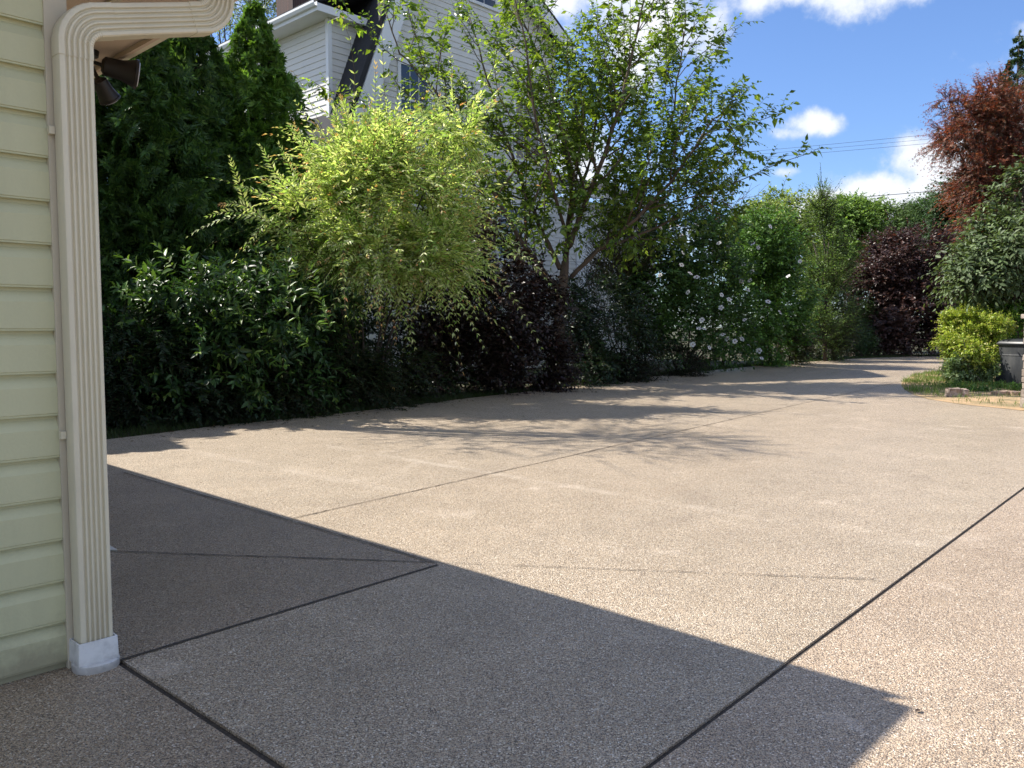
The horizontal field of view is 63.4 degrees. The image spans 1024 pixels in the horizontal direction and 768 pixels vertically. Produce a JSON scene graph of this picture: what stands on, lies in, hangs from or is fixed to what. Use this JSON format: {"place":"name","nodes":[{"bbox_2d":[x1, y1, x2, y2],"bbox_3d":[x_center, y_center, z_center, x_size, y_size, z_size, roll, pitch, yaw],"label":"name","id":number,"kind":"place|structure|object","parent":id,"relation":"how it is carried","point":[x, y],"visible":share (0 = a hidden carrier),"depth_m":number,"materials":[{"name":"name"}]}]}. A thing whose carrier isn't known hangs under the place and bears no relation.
{"place":"outdoors","nodes":[
{"label":"outdoors","id":0,"kind":"place"},
{"bbox_2d":[203,0,668,371],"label":"gabled house","id":1,"kind":"structure","parent":0,"point":[312,42],"depth_m":23.73,"materials":[{"name":"grey"}]},
{"bbox_2d":[397,58,430,139],"bbox_3d":[-2.815,-8.208,23.963,0.076,2.130,1.300,4,5,43],"label":"window","id":2,"kind":"structure","parent":1,"relation":"in","point":[402,68],"depth_m":23.84,"materials":[{"name":"white glass"}]},
{"bbox_2d":[468,0,499,12],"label":"window","id":3,"kind":"structure","parent":1,"relation":"in","point":[488,4],"depth_m":25.88,"materials":[{"name":"white glass"}]},
{"bbox_2d":[495,203,525,261],"bbox_3d":[-0.041,-4.969,27.119,0.076,1.930,1.400,4,5,43],"label":"window","id":4,"kind":"structure","parent":1,"relation":"in","point":[518,216],"depth_m":27.03,"materials":[{"name":"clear glass"}]},
{"bbox_2d":[513,94,541,165],"bbox_3d":[0.510,-8.401,27.462,0.076,2.130,1.400,4,5,43],"label":"window","id":5,"kind":"structure","parent":1,"relation":"in","point":[517,109],"depth_m":27.33,"materials":[{"name":"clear glass"}]},
{"bbox_2d":[576,222,590,302],"bbox_3d":[2.639,-4.558,30.575,0.056,3.250,0.850,4,5,43],"label":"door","id":6,"kind":"structure","parent":1,"relation":"in","point":[578,261],"depth_m":30.50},
{"bbox_2d":[0,356,1023,767],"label":"driveway","id":7,"kind":"structure","parent":0,"point":[480,654],"depth_m":4.47,"materials":[{"name":"beige concrete"}]},
{"bbox_2d":[0,0,237,684],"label":"garage","id":8,"kind":"structure","parent":7,"relation":"on","point":[55,591],"depth_m":3.27,"materials":[{"name":"green paint"}]},
{"bbox_2d":[93,49,140,105],"bbox_3d":[-2.260,-1.708,4.648,0.329,0.295,0.165,-2,4,-23],"label":"floodlight","id":9,"kind":"object","parent":8,"relation":"hanging from","point":[127,72],"visible":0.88,"depth_m":4.62,"materials":[{"name":"brown metal"}]},
{"bbox_2d":[119,663,282,767],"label":"driveway joint","id":10,"kind":"object","parent":7,"relation":"on","point":[216,726],"visible":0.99,"depth_m":2.98,"materials":[{"name":"black rubber"}]},
{"bbox_2d":[127,551,426,561],"bbox_3d":[-1.509,1.047,5.038,2.019,0.001,0.019,0,4,7],"label":"driveway joint","id":11,"kind":"object","parent":7,"relation":"on","point":[280,556],"visible":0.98,"depth_m":5.01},
{"bbox_2d":[120,564,436,660],"bbox_3d":[-1.043,1.109,4.167,0.024,0.001,1.849,3,5,41],"label":"driveway joint","id":12,"kind":"object","parent":7,"relation":"on","point":[269,615],"visible":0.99,"depth_m":4.00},
{"bbox_2d":[124,472,433,561],"bbox_3d":[-2.099,0.948,6.429,4.480,0.001,0.023,4,5,43],"label":"driveway joint","id":13,"kind":"object","parent":7,"relation":"on","point":[294,521],"visible":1,"depth_m":5.82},
{"bbox_2d":[108,355,925,442],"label":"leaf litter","id":14,"kind":"object","parent":7,"relation":"on","point":[421,406],"visible":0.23,"depth_m":13.73,"materials":[{"name":"brown plant"}]},
{"bbox_2d":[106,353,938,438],"bbox_3d":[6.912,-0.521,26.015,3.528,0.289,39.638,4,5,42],"label":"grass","id":15,"kind":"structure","parent":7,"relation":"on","point":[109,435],"depth_m":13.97,"materials":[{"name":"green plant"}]},
{"bbox_2d":[294,382,895,517],"bbox_3d":[4.171,0.452,13.601,0.034,0.001,19.030,3,5,37],"label":"driveway joint","id":16,"kind":"object","parent":7,"relation":"on","point":[543,461],"visible":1,"depth_m":8.24,"materials":[{"name":"grey concrete"}]},
{"bbox_2d":[427,561,874,578],"bbox_3d":[0.751,1.066,4.754,2.538,0.001,0.015,1,4,8],"label":"driveway joint","id":17,"kind":"object","parent":7,"relation":"on","point":[668,570],"visible":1,"depth_m":4.74,"materials":[{"name":"grey concrete"}]},
{"bbox_2d":[645,488,1023,767],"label":"driveway joint","id":18,"kind":"object","parent":7,"relation":"on","point":[751,690],"visible":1,"depth_m":3.53,"materials":[{"name":"black rubber"}]},
{"bbox_2d":[901,372,1023,409],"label":"soil patch","id":19,"kind":"object","parent":7,"relation":"on","point":[1009,400],"visible":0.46,"depth_m":16.03,"materials":[{"name":"beige soil"}]},
{"bbox_2d":[944,388,961,396],"bbox_3d":[8.792,0.175,16.497,0.281,0.206,0.205,0,4,-6],"label":"edging stone","id":20,"kind":"object","parent":19,"relation":"on","point":[951,392],"visible":0.91,"depth_m":16.41,"materials":[{"name":"beige stone"}]},
{"bbox_2d":[935,380,972,387],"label":"ground plant","id":21,"kind":"object","parent":19,"relation":"on","point":[960,383],"visible":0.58,"depth_m":18.70,"materials":[{"name":"green plant"}]},
{"bbox_2d":[902,368,1023,406],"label":"grass","id":22,"kind":"structure","parent":19,"relation":"on","point":[927,373],"depth_m":18.66,"materials":[{"name":"green plant"}]},
{"bbox_2d":[961,388,968,396],"bbox_3d":[8.987,0.180,16.496,0.179,0.180,0.182,0,4,6],"label":"edging stone","id":23,"kind":"object","parent":19,"relation":"on","point":[965,391],"visible":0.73,"depth_m":16.42,"materials":[{"name":"beige stone"}]},
{"bbox_2d":[909,61,1023,337],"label":"japanese maple","id":24,"kind":"object","parent":19,"relation":"on","point":[993,116],"visible":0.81,"depth_m":23.43,"materials":[{"name":"red plant"}]},
{"bbox_2d":[911,153,1023,338],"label":"viburnum tree","id":25,"kind":"object","parent":19,"relation":"on","point":[988,263],"visible":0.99,"depth_m":20.88,"materials":[{"name":"green plant"}]},
{"bbox_2d":[934,350,1004,383],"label":"grey green shrub","id":26,"kind":"object","parent":19,"relation":"on","point":[954,372],"visible":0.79,"depth_m":19.77,"materials":[{"name":"green plant"}]},
{"bbox_2d":[924,301,1022,380],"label":"golden euonymus","id":27,"kind":"object","parent":19,"relation":"on","point":[975,332],"visible":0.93,"depth_m":20.13,"materials":[{"name":"yellow plant"}]},
{"bbox_2d":[962,381,1009,391],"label":"ground plant","id":28,"kind":"object","parent":19,"relation":"on","point":[979,388],"visible":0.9,"depth_m":17.75,"materials":[{"name":"green plant"}]},
{"bbox_2d":[952,292,1023,373],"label":"green hedge","id":29,"kind":"object","parent":19,"relation":"on","point":[1010,307],"visible":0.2,"depth_m":21.33,"materials":[{"name":"green plant"}]},
{"bbox_2d":[980,379,1015,387],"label":"ground plant","id":30,"kind":"object","parent":19,"relation":"on","point":[997,385],"visible":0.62,"depth_m":18.71,"materials":[{"name":"green plant"}]},
{"bbox_2d":[990,390,1010,394],"bbox_3d":[10.006,0.186,16.886,0.431,0.101,0.218,0,4,-3],"label":"edging stone","id":31,"kind":"object","parent":19,"relation":"on","point":[1002,392],"visible":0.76,"depth_m":16.79,"materials":[{"name":"beige stone"}]},
{"bbox_2d":[995,339,1023,383],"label":"wheelie bin","id":32,"kind":"object","parent":19,"relation":"on","point":[1011,351],"visible":0.82,"depth_m":19.53,"materials":[{"name":"grey plastic"}]},
{"bbox_2d":[999,381,1022,389],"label":"ground plant","id":33,"kind":"object","parent":19,"relation":"on","point":[1014,386],"visible":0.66,"depth_m":18.20,"materials":[{"name":"green plant"}]},
{"bbox_2d":[1010,391,1020,394],"bbox_3d":[10.209,0.195,16.754,0.252,0.100,0.194,0,4,6],"label":"edging stone","id":34,"kind":"object","parent":19,"relation":"on","point":[1014,393],"visible":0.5,"depth_m":16.69,"materials":[{"name":"beige stone"}]},
{"bbox_2d":[1020,314,1023,407],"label":"stone pillar","id":35,"kind":"structure","parent":19,"relation":"on","point":[1022,390],"depth_m":14.21,"materials":[{"name":"beige stone"}]},
{"bbox_2d":[107,328,1023,438],"bbox_3d":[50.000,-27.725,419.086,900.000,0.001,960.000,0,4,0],"label":"ground","id":36,"kind":"structure","parent":0,"point":[916,348],"depth_m":31.98,"materials":[{"name":"soil"}]},
{"bbox_2d":[94,74,176,398],"bbox_3d":[-7.875,-2.789,14.138,4.572,7.038,4.511,-4,5,-42],"label":"arborvitae","id":37,"kind":"object","parent":36,"relation":"on","point":[107,260],"visible":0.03,"depth_m":13.81,"materials":[{"name":"green plant"}]},
{"bbox_2d":[94,38,272,405],"bbox_3d":[-7.277,-3.454,14.977,5.971,8.473,6.018,0,4,0],"label":"arborvitae","id":38,"kind":"object","parent":36,"relation":"on","point":[131,115],"visible":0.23,"depth_m":14.06,"materials":[{"name":"green plant"}]},
{"bbox_2d":[101,297,276,431],"bbox_3d":[-5.281,-0.209,12.041,3.598,2.103,3.109,0,4,0],"label":"yew shrub","id":39,"kind":"object","parent":36,"relation":"on","point":[123,410],"visible":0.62,"depth_m":11.65,"materials":[{"name":"green plant"}]},
{"bbox_2d":[114,35,300,358],"bbox_3d":[-6.266,-3.398,16.306,5.296,8.034,5.079,-3,5,-39],"label":"arborvitae","id":40,"kind":"object","parent":36,"relation":"on","point":[212,108],"visible":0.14,"depth_m":15.56,"materials":[{"name":"green plant"}]},
{"bbox_2d":[102,229,365,423],"bbox_3d":[-4.530,-0.789,12.930,4.585,2.915,3.589,-1,4,-17],"label":"viburnum shrub","id":41,"kind":"object","parent":36,"relation":"on","point":[215,321],"visible":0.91,"depth_m":12.14,"materials":[{"name":"green plant"}]},
{"bbox_2d":[211,0,276,43],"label":"feathery tree","id":42,"kind":"object","parent":36,"relation":"on","point":[265,4],"visible":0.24,"depth_m":38.81,"materials":[{"name":"green plant"}]},
{"bbox_2d":[183,0,391,386],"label":"arborvitae","id":43,"kind":"object","parent":36,"relation":"on","point":[269,87],"visible":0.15,"depth_m":16.41,"materials":[{"name":"green plant"}]},
{"bbox_2d":[192,326,459,422],"bbox_3d":[-3.190,-0.268,14.027,3.273,1.540,4.937,3,5,37],"label":"hemlock shrub","id":44,"kind":"object","parent":36,"relation":"on","point":[380,389],"visible":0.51,"depth_m":13.88,"materials":[{"name":"green plant"}]},
{"bbox_2d":[187,0,566,402],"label":"dappled willow","id":45,"kind":"object","parent":36,"relation":"on","point":[352,192],"visible":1,"depth_m":13.80,"materials":[{"name":"green plant"}]},
{"bbox_2d":[299,255,507,397],"bbox_3d":[-2.275,-1.382,17.300,3.623,3.331,6.306,4,5,43],"label":"boxwood shrub","id":46,"kind":"object","parent":36,"relation":"on","point":[371,323],"visible":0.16,"depth_m":16.85,"materials":[{"name":"green plant"}]},
{"bbox_2d":[379,205,596,398],"bbox_3d":[-0.426,-1.797,17.669,4.550,4.154,4.055,0,4,0],"label":"purple shrub","id":47,"kind":"object","parent":36,"relation":"on","point":[510,363],"visible":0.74,"depth_m":17.06,"materials":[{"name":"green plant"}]},
{"bbox_2d":[299,0,831,382],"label":"cherry tree","id":48,"kind":"object","parent":36,"relation":"on","point":[576,144],"visible":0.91,"depth_m":19.35,"materials":[{"name":"green plant"}]},
{"bbox_2d":[531,265,681,387],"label":"nandina shrub","id":49,"kind":"object","parent":36,"relation":"on","point":[597,349],"visible":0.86,"depth_m":20.56,"materials":[{"name":"green plant"}]},
{"bbox_2d":[552,174,676,359],"bbox_3d":[2.971,-3.124,23.479,2.948,5.904,4.497,4,6,44],"label":"twiggy shrub","id":50,"kind":"object","parent":36,"relation":"on","point":[602,264],"visible":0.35,"depth_m":23.16,"materials":[{"name":"green plant"}]},
{"bbox_2d":[574,335,718,382],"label":"barberry shrub","id":51,"kind":"object","parent":36,"relation":"on","point":[692,355],"visible":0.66,"depth_m":23.13,"materials":[{"name":"green plant"}]},
{"bbox_2d":[590,196,778,372],"bbox_3d":[5.365,-3.019,24.712,6.522,5.561,4.892,-2,5,-31],"label":"rose of sharon","id":52,"kind":"object","parent":36,"relation":"on","point":[684,279],"visible":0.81,"depth_m":24.12,"materials":[{"name":"green plant"}]},
{"bbox_2d":[702,165,787,363],"bbox_3d":[8.470,-4.585,31.008,3.915,7.752,3.490,0,4,0],"label":"sparse sapling","id":53,"kind":"object","parent":36,"relation":"on","point":[749,226],"visible":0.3,"depth_m":30.73,"materials":[{"name":"green plant"}]},
{"bbox_2d":[708,195,832,367],"bbox_3d":[8.407,-3.469,28.617,6.587,6.017,3.911,-3,5,-41],"label":"rose of sharon","id":54,"kind":"object","parent":36,"relation":"on","point":[775,247],"visible":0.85,"depth_m":28.34,"materials":[{"name":"green plant"}]},
{"bbox_2d":[717,172,853,353],"bbox_3d":[11.920,-5.362,37.756,6.721,8.504,6.223,0,4,0],"label":"leafy tree","id":55,"kind":"object","parent":36,"relation":"on","point":[789,199],"visible":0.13,"depth_m":37.00,"materials":[{"name":"green plant"}]},
{"bbox_2d":[655,214,965,339],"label":"woodland","id":56,"kind":"object","parent":36,"relation":"on","point":[739,300],"visible":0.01,"depth_m":84.70,"materials":[{"name":"green plant"}]},
{"bbox_2d":[751,302,870,364],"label":"hedge shrub","id":57,"kind":"object","parent":36,"relation":"on","point":[802,356],"visible":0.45,"depth_m":32.73,"materials":[{"name":"green plant"}]},
{"bbox_2d":[795,163,869,361],"bbox_3d":[12.489,-4.791,32.901,3.417,8.008,4.656,2,5,32],"label":"juniper","id":58,"kind":"object","parent":36,"relation":"on","point":[827,276],"visible":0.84,"depth_m":32.75,"materials":[{"name":"green plant"}]},
{"bbox_2d":[799,282,888,360],"bbox_3d":[14.896,-2.878,36.941,3.560,3.602,8.638,2,4,28],"label":"laurel","id":59,"kind":"object","parent":36,"relation":"on","point":[866,345],"visible":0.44,"depth_m":38.23,"materials":[{"name":"green plant"}]},
{"bbox_2d":[812,188,913,303],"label":"leafy tree","id":60,"kind":"object","parent":36,"relation":"on","point":[863,215],"visible":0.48,"depth_m":45.23,"materials":[{"name":"green plant"}]},
{"bbox_2d":[854,188,929,267],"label":"tree","id":61,"kind":"object","parent":36,"relation":"on","point":[904,214],"visible":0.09,"depth_m":72.89,"materials":[{"name":"green plant"}]},
{"bbox_2d":[833,210,967,357],"bbox_3d":[19.713,-4.993,40.492,8.333,7.461,7.282,0,4,0],"label":"plum tree","id":62,"kind":"object","parent":36,"relation":"on","point":[899,295],"visible":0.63,"depth_m":39.40,"materials":[{"name":"purple plant"}]},
{"bbox_2d":[876,198,929,237],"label":"tree","id":63,"kind":"object","parent":36,"relation":"on","point":[908,207],"visible":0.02,"depth_m":88.26,"materials":[{"name":"green plant"}]},
{"bbox_2d":[897,184,957,336],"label":"tree","id":64,"kind":"object","parent":36,"relation":"on","point":[918,213],"visible":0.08,"depth_m":78.47,"materials":[{"name":"green plant"}]},
{"bbox_2d":[909,165,980,253],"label":"tree","id":65,"kind":"object","parent":36,"relation":"on","point":[936,212],"visible":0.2,"depth_m":59.51,"materials":[{"name":"green plant"}]},
{"bbox_2d":[941,29,1023,232],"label":"spruce","id":66,"kind":"object","parent":36,"relation":"on","point":[1018,61],"visible":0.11,"depth_m":44.83,"materials":[{"name":"green plant"}]},
{"bbox_2d":[212,0,1023,327],"label":"sky","id":67,"kind":"structure","parent":0,"point":[863,71],"materials":[{"name":"blue"}]},
{"bbox_2d":[601,143,928,168],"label":"power line","id":68,"kind":"object","parent":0,"point":[822,152],"visible":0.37,"depth_m":56.12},
{"bbox_2d":[603,138,933,165],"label":"power line","id":69,"kind":"object","parent":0,"point":[825,148],"visible":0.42,"depth_m":55.78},
{"bbox_2d":[640,134,930,160],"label":"power line","id":70,"kind":"object","parent":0,"point":[827,144],"visible":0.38,"depth_m":55.99,"materials":[{"name":"black rubber"}]},
{"bbox_2d":[701,190,942,209],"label":"power line","id":71,"kind":"object","parent":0,"point":[895,194],"visible":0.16,"depth_m":52.52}
]}

